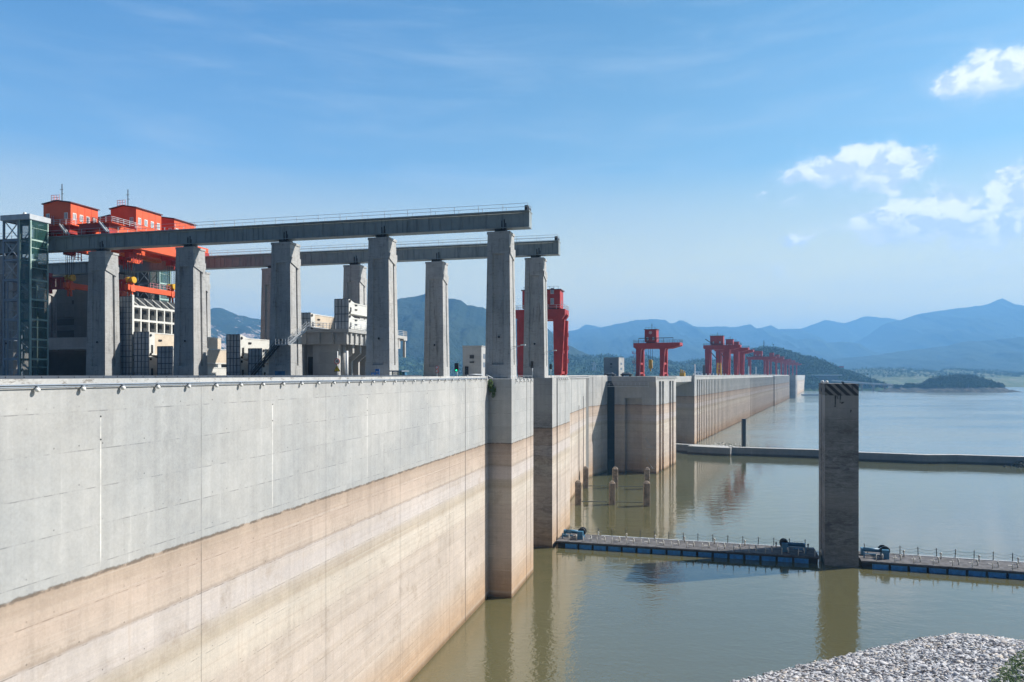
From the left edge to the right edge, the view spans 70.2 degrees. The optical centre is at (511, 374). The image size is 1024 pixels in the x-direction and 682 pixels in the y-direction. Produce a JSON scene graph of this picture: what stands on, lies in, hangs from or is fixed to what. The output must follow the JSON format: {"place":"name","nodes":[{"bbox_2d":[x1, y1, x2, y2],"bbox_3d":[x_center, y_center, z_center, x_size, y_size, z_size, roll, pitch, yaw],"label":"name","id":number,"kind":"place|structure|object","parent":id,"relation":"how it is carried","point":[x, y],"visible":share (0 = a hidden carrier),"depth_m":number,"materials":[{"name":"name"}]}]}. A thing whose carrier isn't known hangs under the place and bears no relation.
{"place":"outdoors","nodes":[
{"label":"outdoors","id":0,"kind":"place"},
{"bbox_2d":[53,272,155,350],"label":"control building","id":1,"kind":"structure","parent":0,"point":[72,316],"depth_m":185.37,"materials":[{"name":"concrete"}]},
{"bbox_2d":[57,319,73,324],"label":"window","id":2,"kind":"structure","parent":1,"relation":"in","point":[59,321],"depth_m":189.58,"materials":[{"name":"black glass"}]},
{"bbox_2d":[57,330,73,350],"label":"window","id":3,"kind":"structure","parent":1,"relation":"in","point":[60,334],"depth_m":189.58,"materials":[{"name":"black glass"}]},
{"bbox_2d":[210,308,260,349],"bbox_3d":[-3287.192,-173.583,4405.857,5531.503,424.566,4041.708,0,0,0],"label":"mountain","id":4,"kind":"structure","parent":0,"point":[224,322],"depth_m":3892.24,"materials":[{"name":"blue"}]},
{"bbox_2d":[397,294,593,363],"bbox_3d":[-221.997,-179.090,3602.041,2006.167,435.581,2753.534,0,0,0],"label":"mountain","id":5,"kind":"structure","parent":0,"point":[467,325],"depth_m":2973.46,"materials":[{"name":"blue"}]},
{"bbox_2d":[0,0,1023,330],"label":"sky","id":6,"kind":"structure","parent":0,"point":[780,164],"materials":[{"name":"blue"}]},
{"bbox_2d":[398,353,731,375],"bbox_3d":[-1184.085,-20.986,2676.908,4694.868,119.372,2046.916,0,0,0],"label":"wooded hills","id":7,"kind":"structure","parent":0,"point":[570,367],"depth_m":2237.49,"materials":[{"name":"green plant"}]},
{"bbox_2d":[398,350,733,376],"bbox_3d":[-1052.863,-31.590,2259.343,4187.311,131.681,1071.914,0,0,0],"label":"woods","id":8,"kind":"object","parent":7,"relation":"on","point":[589,363],"visible":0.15,"depth_m":2268.51,"materials":[{"name":"green plant"}]},
{"bbox_2d":[551,319,880,362],"bbox_3d":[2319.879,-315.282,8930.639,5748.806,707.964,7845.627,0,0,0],"label":"mountain","id":9,"kind":"structure","parent":0,"point":[617,339],"depth_m":7184.06,"materials":[{"name":"blue"}]},
{"bbox_2d":[410,387,1023,681],"bbox_3d":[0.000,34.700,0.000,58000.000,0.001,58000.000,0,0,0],"label":"water","id":10,"kind":"structure","parent":0,"point":[563,614],"depth_m":128.61,"materials":[{"name":"liquid"}]},
{"bbox_2d":[489,376,532,597],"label":"dam pier","id":11,"kind":"structure","parent":10,"relation":"in","point":[510,487],"depth_m":113.97,"materials":[{"name":"concrete"}]},
{"bbox_2d":[488,379,495,397],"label":"shrub","id":12,"kind":"object","parent":11,"relation":"attached to","point":[493,388],"visible":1,"depth_m":113.41,"materials":[{"name":"green plant"}]},
{"bbox_2d":[531,361,533,377],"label":"traffic light","id":13,"kind":"object","parent":11,"relation":"on","point":[532,364],"visible":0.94,"depth_m":130.67,"materials":[{"name":"metal"}]},
{"bbox_2d":[517,375,569,547],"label":"dam pier","id":14,"kind":"structure","parent":10,"relation":"in","point":[551,458],"depth_m":146.81,"materials":[{"name":"concrete"}]},
{"bbox_2d":[523,249,547,377],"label":"crane pillar","id":15,"kind":"structure","parent":14,"relation":"on","point":[535,328],"depth_m":148.78,"materials":[{"name":"concrete"}]},
{"bbox_2d":[548,375,606,499],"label":"dam wall","id":16,"kind":"structure","parent":10,"relation":"in","point":[597,424],"depth_m":247.15,"materials":[{"name":"concrete"}]},
{"bbox_2d":[515,286,568,376],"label":"gantry crane","id":17,"kind":"object","parent":16,"relation":"on","point":[557,314],"visible":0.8,"depth_m":203.43,"materials":[{"name":"red paint"}]},
{"bbox_2d":[575,480,580,504],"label":"basin pile","id":18,"kind":"object","parent":10,"relation":"in","point":[577,492],"visible":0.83,"depth_m":194.18,"materials":[{"name":"concrete"}]},
{"bbox_2d":[583,466,587,487],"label":"basin pile","id":19,"kind":"object","parent":10,"relation":"in","point":[585,476],"visible":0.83,"depth_m":223.21,"materials":[{"name":"concrete"}]},
{"bbox_2d":[586,378,588,477],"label":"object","id":20,"kind":"structure","parent":10,"relation":"in","point":[587,422],"depth_m":243.82,"materials":[{"name":"concrete"}]},
{"bbox_2d":[32,272,57,350],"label":"crane pillar","id":21,"kind":"structure","parent":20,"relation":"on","point":[42,313],"depth_m":178.98,"materials":[{"name":"concrete"}]},
{"bbox_2d":[32,337,156,375],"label":"deck bridge","id":22,"kind":"structure","parent":20,"relation":"on","point":[67,363],"depth_m":168.48,"materials":[{"name":"grey concrete"}]},
{"bbox_2d":[119,272,130,295],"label":"crane pillar","id":23,"kind":"structure","parent":20,"relation":"on","point":[121,275],"depth_m":174.07,"materials":[{"name":"concrete"}]},
{"bbox_2d":[136,271,170,301],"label":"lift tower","id":24,"kind":"structure","parent":20,"relation":"on","point":[158,275],"depth_m":177.90,"materials":[{"name":"grey metal"}]},
{"bbox_2d":[205,272,210,336],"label":"crane pillar","id":25,"kind":"structure","parent":20,"relation":"on","point":[208,313],"depth_m":170.19,"materials":[{"name":"concrete"}]},
{"bbox_2d":[260,266,270,339],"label":"crane pillar","id":26,"kind":"structure","parent":20,"relation":"on","point":[265,304],"depth_m":163.62,"materials":[{"name":"concrete"}]},
{"bbox_2d":[301,323,406,374],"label":"gate platform","id":27,"kind":"structure","parent":20,"relation":"on","point":[321,348],"depth_m":140.13,"materials":[{"name":"grey concrete"}]},
{"bbox_2d":[250,321,329,374],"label":"steel stair","id":28,"kind":"object","parent":27,"relation":"attached to","point":[294,339],"visible":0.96,"depth_m":130.92,"materials":[{"name":"grey metal"}]},
{"bbox_2d":[308,357,312,374],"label":"doorway","id":29,"kind":"structure","parent":27,"relation":"in","point":[310,359],"depth_m":141.92,"materials":[{"name":"black metal"}]},
{"bbox_2d":[301,312,333,328],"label":"gate stack","id":30,"kind":"object","parent":27,"relation":"on","point":[309,317],"visible":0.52,"depth_m":142.78,"materials":[{"name":"beige paint"}]},
{"bbox_2d":[334,299,366,330],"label":"building","id":31,"kind":"structure","parent":27,"relation":"on","point":[346,311],"depth_m":139.45,"materials":[{"name":"white paint"}]},
{"bbox_2d":[343,256,366,319],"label":"crane pillar","id":32,"kind":"structure","parent":20,"relation":"on","point":[354,284],"depth_m":158.71,"materials":[{"name":"concrete"}]},
{"bbox_2d":[424,252,449,375],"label":"crane pillar","id":33,"kind":"structure","parent":20,"relation":"on","point":[436,339],"depth_m":154.03,"materials":[{"name":"concrete"}]},
{"bbox_2d":[32,235,560,275],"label":"crane girder","id":34,"kind":"object","parent":33,"relation":"on","point":[412,254],"visible":0.54,"depth_m":159.53,"materials":[{"name":"grey paint"}]},
{"bbox_2d":[462,346,484,375],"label":"crest house","id":35,"kind":"structure","parent":20,"relation":"on","point":[474,358],"depth_m":167.22,"materials":[{"name":"grey concrete"}]},
{"bbox_2d":[609,481,614,504],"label":"basin pile","id":36,"kind":"object","parent":10,"relation":"in","point":[611,492],"visible":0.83,"depth_m":194.20,"materials":[{"name":"concrete"}]},
{"bbox_2d":[581,501,642,502],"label":"mooring beam","id":37,"kind":"structure","parent":10,"relation":"in","point":[604,501],"depth_m":199.19,"materials":[{"name":"concrete"}]},
{"bbox_2d":[612,467,617,487],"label":"basin pile","id":38,"kind":"object","parent":10,"relation":"in","point":[615,474],"visible":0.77,"depth_m":223.15,"materials":[{"name":"concrete"}]},
{"bbox_2d":[606,376,675,473],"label":"intake block","id":39,"kind":"structure","parent":10,"relation":"in","point":[645,421],"depth_m":261.06,"materials":[{"name":"concrete"}]},
{"bbox_2d":[643,481,649,506],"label":"basin pile","id":40,"kind":"object","parent":10,"relation":"in","point":[646,493],"visible":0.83,"depth_m":192.15,"materials":[{"name":"concrete"}]},
{"bbox_2d":[644,467,649,481],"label":"basin pile","id":41,"kind":"object","parent":10,"relation":"in","point":[646,473],"visible":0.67,"depth_m":221.24,"materials":[{"name":"concrete"}]},
{"bbox_2d":[607,376,691,460],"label":"dam section","id":42,"kind":"object","parent":10,"relation":"in","point":[680,380],"visible":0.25,"depth_m":293.19,"materials":[{"name":"concrete"}]},
{"bbox_2d":[604,357,623,375],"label":"crest house","id":43,"kind":"structure","parent":42,"relation":"on","point":[614,365],"depth_m":363.39,"materials":[{"name":"grey concrete"}]},
{"bbox_2d":[632,325,682,375],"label":"gantry crane","id":44,"kind":"object","parent":42,"relation":"on","point":[651,338],"visible":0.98,"depth_m":304.22,"materials":[{"name":"red paint"}]},
{"bbox_2d":[676,443,693,451],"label":"guide wall","id":45,"kind":"structure","parent":10,"relation":"in","point":[681,447],"depth_m":327.04,"materials":[{"name":"concrete"}]},
{"bbox_2d":[556,527,821,563],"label":"floating barrier","id":46,"kind":"object","parent":10,"relation":"on","point":[785,550],"visible":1,"depth_m":141.81,"materials":[{"name":"grey metal"}]},
{"bbox_2d":[687,444,734,455],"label":"guide wall","id":47,"kind":"structure","parent":10,"relation":"in","point":[710,450],"depth_m":316.62,"materials":[{"name":"concrete"}]},
{"bbox_2d":[711,442,740,445],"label":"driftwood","id":48,"kind":"object","parent":10,"relation":"in","point":[720,444],"visible":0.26,"depth_m":361.25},
{"bbox_2d":[676,375,804,443],"bbox_3d":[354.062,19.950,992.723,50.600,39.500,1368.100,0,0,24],"label":"dam","id":49,"kind":"structure","parent":10,"relation":"in","point":[707,406],"depth_m":455.26,"materials":[{"name":"grey concrete"}]},
{"bbox_2d":[716,363,721,374],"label":"lifting tool","id":50,"kind":"object","parent":49,"relation":"on","point":[720,372],"visible":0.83,"depth_m":505.05,"materials":[{"name":"yellow paint"}]},
{"bbox_2d":[703,332,741,374],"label":"gantry crane","id":51,"kind":"object","parent":49,"relation":"on","point":[717,342],"visible":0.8,"depth_m":481.36,"materials":[{"name":"red paint"}]},
{"bbox_2d":[714,338,748,374],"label":"gantry crane","id":52,"kind":"object","parent":49,"relation":"on","point":[736,354],"visible":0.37,"depth_m":523.57,"materials":[{"name":"red paint"}]},
{"bbox_2d":[722,340,753,374],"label":"gantry crane","id":53,"kind":"object","parent":49,"relation":"on","point":[741,362],"visible":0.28,"depth_m":551.55,"materials":[{"name":"red paint"}]},
{"bbox_2d":[746,351,775,374],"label":"gantry crane","id":54,"kind":"object","parent":49,"relation":"on","point":[758,355],"visible":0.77,"depth_m":761.93,"materials":[{"name":"red paint"}]},
{"bbox_2d":[763,353,783,374],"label":"gantry crane","id":55,"kind":"object","parent":49,"relation":"on","point":[781,358],"visible":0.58,"depth_m":869.91,"materials":[{"name":"red paint"}]},
{"bbox_2d":[769,353,787,374],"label":"gantry crane","id":56,"kind":"object","parent":49,"relation":"on","point":[777,356],"visible":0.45,"depth_m":953.11,"materials":[{"name":"red paint"}]},
{"bbox_2d":[777,356,791,374],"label":"gantry crane","id":57,"kind":"object","parent":49,"relation":"on","point":[785,362],"visible":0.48,"depth_m":1038.12,"materials":[{"name":"red paint"}]},
{"bbox_2d":[782,359,797,374],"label":"gantry crane","id":58,"kind":"object","parent":49,"relation":"on","point":[789,363],"visible":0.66,"depth_m":1204.88,"materials":[{"name":"red paint"}]},
{"bbox_2d":[787,360,801,374],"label":"gantry crane","id":59,"kind":"object","parent":49,"relation":"on","point":[793,361],"visible":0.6,"depth_m":1324.65,"materials":[{"name":"red paint"}]},
{"bbox_2d":[741,419,745,446],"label":"mooring pile","id":60,"kind":"object","parent":10,"relation":"in","point":[743,432],"visible":0.98,"depth_m":352.10,"materials":[{"name":"metal"}]},
{"bbox_2d":[812,375,841,382],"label":"abutment","id":61,"kind":"object","parent":10,"relation":"in","point":[826,377],"visible":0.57,"depth_m":1630.00,"materials":[{"name":"concrete"}]},
{"bbox_2d":[819,380,858,567],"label":"guide tower","id":62,"kind":"structure","parent":10,"relation":"in","point":[838,474],"depth_m":131.97,"materials":[{"name":"concrete"}]},
{"bbox_2d":[831,380,895,390],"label":"viaduct","id":63,"kind":"object","parent":10,"relation":"in","point":[874,384],"visible":0.52,"depth_m":1550.23,"materials":[{"name":"grey concrete"}]},
{"bbox_2d":[729,446,1023,465],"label":"guide wall","id":64,"kind":"structure","parent":10,"relation":"in","point":[907,457],"depth_m":288.32,"materials":[{"name":"concrete"}]},
{"bbox_2d":[859,543,1023,578],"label":"floating barrier","id":65,"kind":"object","parent":10,"relation":"on","point":[884,558],"visible":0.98,"depth_m":129.36,"materials":[{"name":"grey metal"}]},
{"bbox_2d":[1003,460,1023,467],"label":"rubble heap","id":66,"kind":"object","parent":10,"relation":"in","point":[1019,464],"visible":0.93,"depth_m":275.43,"materials":[{"name":"grey"}]},
{"bbox_2d":[577,316,898,342],"bbox_3d":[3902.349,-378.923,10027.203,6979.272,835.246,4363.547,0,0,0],"label":"mountain","id":67,"kind":"structure","parent":0,"point":[853,331],"depth_m":9636.23,"materials":[{"name":"blue"}]},
{"bbox_2d":[711,365,887,390],"bbox_3d":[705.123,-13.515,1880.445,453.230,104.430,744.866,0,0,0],"label":"wooded hills","id":68,"kind":"structure","parent":0,"point":[810,388],"depth_m":1580.23,"materials":[{"name":"green plant"}]},
{"bbox_2d":[711,344,888,387],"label":"woods","id":69,"kind":"object","parent":68,"relation":"on","point":[809,367],"visible":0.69,"depth_m":1704.39,"materials":[{"name":"green plant"}]},
{"bbox_2d":[776,641,1015,681],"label":"bank terrain","id":70,"kind":"structure","parent":0,"point":[895,667],"depth_m":81.31,"materials":[{"name":"grey gravel"}]},
{"bbox_2d":[729,632,1023,681],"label":"riprap","id":71,"kind":"object","parent":70,"relation":"on","point":[956,653],"visible":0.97,"depth_m":82.11,"materials":[{"name":"grey stone"}]},
{"bbox_2d":[988,646,1023,681],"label":"weeds","id":72,"kind":"object","parent":71,"relation":"on","point":[1012,669],"visible":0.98,"depth_m":73.70,"materials":[{"name":"green plant"}]},
{"bbox_2d":[826,337,1023,371],"bbox_3d":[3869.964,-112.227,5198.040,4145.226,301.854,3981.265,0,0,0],"label":"mountain","id":73,"kind":"structure","parent":0,"point":[1005,354],"depth_m":4606.63,"materials":[{"name":"blue"}]},
{"bbox_2d":[852,368,1023,386],"bbox_3d":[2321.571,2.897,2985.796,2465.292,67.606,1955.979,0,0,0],"label":"shore","id":74,"kind":"structure","parent":0,"point":[1009,381],"depth_m":2402.60,"materials":[{"name":"green plant"}]},
{"bbox_2d":[846,366,1023,376],"bbox_3d":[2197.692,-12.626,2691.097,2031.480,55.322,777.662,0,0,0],"label":"woods","id":75,"kind":"object","parent":74,"relation":"on","point":[988,371],"visible":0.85,"depth_m":2681.47,"materials":[{"name":"green plant"}]},
{"bbox_2d":[854,298,1023,353],"bbox_3d":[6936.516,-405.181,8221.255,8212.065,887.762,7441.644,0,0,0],"label":"mountain","id":76,"kind":"structure","parent":0,"point":[1002,318],"depth_m":7336.39,"materials":[{"name":"blue"}]},
{"bbox_2d":[876,376,1018,392],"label":"island","id":77,"kind":"structure","parent":0,"point":[926,389],"depth_m":1437.42,"materials":[{"name":"green plant"}]},
{"bbox_2d":[893,373,1004,387],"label":"woods","id":78,"kind":"object","parent":77,"relation":"on","point":[971,380],"visible":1,"depth_m":1463.55,"materials":[{"name":"green plant"}]},
{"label":"road","id":79,"kind":"structure","parent":0,"visible":0},
{"bbox_2d":[0,246,27,375],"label":"crane pillar","id":80,"kind":"structure","parent":79,"relation":"on","point":[12,325],"depth_m":146.33,"materials":[{"name":"concrete"}]},
{"bbox_2d":[86,241,120,375],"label":"crane pillar","id":81,"kind":"structure","parent":79,"relation":"on","point":[103,357],"depth_m":141.17,"materials":[{"name":"concrete"}]},
{"bbox_2d":[119,295,174,374],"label":"gate stack","id":82,"kind":"object","parent":79,"relation":"on","point":[143,315],"visible":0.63,"depth_m":146.80,"materials":[{"name":"grey paint"}]},
{"bbox_2d":[133,331,220,374],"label":"gate stack","id":83,"kind":"object","parent":79,"relation":"on","point":[145,344],"visible":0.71,"depth_m":144.30,"materials":[{"name":"white paint"}]},
{"bbox_2d":[173,236,207,374],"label":"crane pillar","id":84,"kind":"structure","parent":79,"relation":"on","point":[190,341],"depth_m":136.38,"materials":[{"name":"concrete"}]},
{"bbox_2d":[157,346,240,374],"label":"gate stack","id":85,"kind":"object","parent":79,"relation":"on","point":[165,355],"visible":0.43,"depth_m":143.01,"materials":[{"name":"white paint"}]},
{"bbox_2d":[226,334,268,374],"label":"gate stack","id":86,"kind":"object","parent":79,"relation":"on","point":[238,346],"visible":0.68,"depth_m":139.17,"materials":[{"name":"white paint"}]},
{"bbox_2d":[248,348,268,374],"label":"gate stack","id":87,"kind":"object","parent":79,"relation":"on","point":[255,355],"visible":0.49,"depth_m":137.91,"materials":[{"name":"white paint"}]},
{"bbox_2d":[275,371,284,374],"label":"information board","id":88,"kind":"object","parent":79,"relation":"on","point":[279,372],"visible":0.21,"depth_m":125.39,"materials":[{"name":"blue paint"}]},
{"bbox_2d":[269,231,301,374],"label":"crane pillar","id":89,"kind":"structure","parent":79,"relation":"on","point":[285,305],"depth_m":131.50,"materials":[{"name":"concrete"}]},
{"bbox_2d":[334,351,339,374],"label":"road sign","id":90,"kind":"object","parent":79,"relation":"on","point":[337,362],"visible":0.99,"depth_m":67.85,"materials":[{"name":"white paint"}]},
{"bbox_2d":[346,351,347,374],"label":"marker post","id":91,"kind":"object","parent":79,"relation":"on","point":[346,362],"visible":0.65,"depth_m":69.80,"materials":[{"name":"white metal"}]},
{"bbox_2d":[366,226,398,374],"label":"crane pillar","id":92,"kind":"structure","parent":79,"relation":"on","point":[382,340],"depth_m":126.88,"materials":[{"name":"concrete"}]},
{"bbox_2d":[389,370,408,374],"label":"guard booth","id":93,"kind":"object","parent":79,"relation":"on","point":[404,372],"visible":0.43,"depth_m":113.81,"materials":[{"name":"white metal"}]},
{"bbox_2d":[455,363,458,375],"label":"traffic light","id":94,"kind":"object","parent":79,"relation":"on","point":[457,367],"visible":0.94,"depth_m":105.78,"materials":[{"name":"metal"}]},
{"bbox_2d":[465,366,468,375],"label":"traffic light","id":95,"kind":"object","parent":79,"relation":"on","point":[467,370],"visible":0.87,"depth_m":107.45,"materials":[{"name":"metal"}]},
{"bbox_2d":[485,219,516,378],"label":"crane pillar","id":96,"kind":"structure","parent":79,"relation":"on","point":[500,357],"depth_m":121.61,"materials":[{"name":"concrete"}]},
{"bbox_2d":[0,203,532,255],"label":"crane girder","id":97,"kind":"object","parent":96,"relation":"on","point":[478,221],"visible":0.96,"depth_m":131.15,"materials":[{"name":"grey paint"}]},
{"bbox_2d":[38,184,161,278],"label":"bridge crane","id":98,"kind":"object","parent":97,"relation":"on","point":[62,215],"visible":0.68,"depth_m":145.01,"materials":[{"name":"paint"}]},
{"bbox_2d":[45,273,126,296],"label":"lifting beam","id":99,"kind":"structure","parent":98,"relation":"hanging from","point":[67,285],"depth_m":147.59,"materials":[{"name":"metal"}]},
{"bbox_2d":[76,189,208,283],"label":"bridge crane","id":100,"kind":"object","parent":97,"relation":"on","point":[131,217],"visible":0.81,"depth_m":150.06,"materials":[{"name":"orange paint"}]},
{"bbox_2d":[119,277,174,302],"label":"lifting beam","id":101,"kind":"structure","parent":100,"relation":"hanging from","point":[131,287],"depth_m":154.09,"materials":[{"name":"orange metal"}]},
{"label":"dam deck","id":102,"kind":"structure","parent":0,"visible":0},
{"bbox_2d":[0,212,50,375],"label":"lift tower","id":103,"kind":"structure","parent":102,"relation":"on","point":[34,274],"depth_m":139.84,"materials":[{"name":"grey metal"}]},
{"bbox_2d":[0,375,488,681],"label":"dam wall","id":104,"kind":"structure","parent":102,"relation":"attached to","point":[174,528],"depth_m":51.52,"materials":[{"name":"concrete"}]}
]}

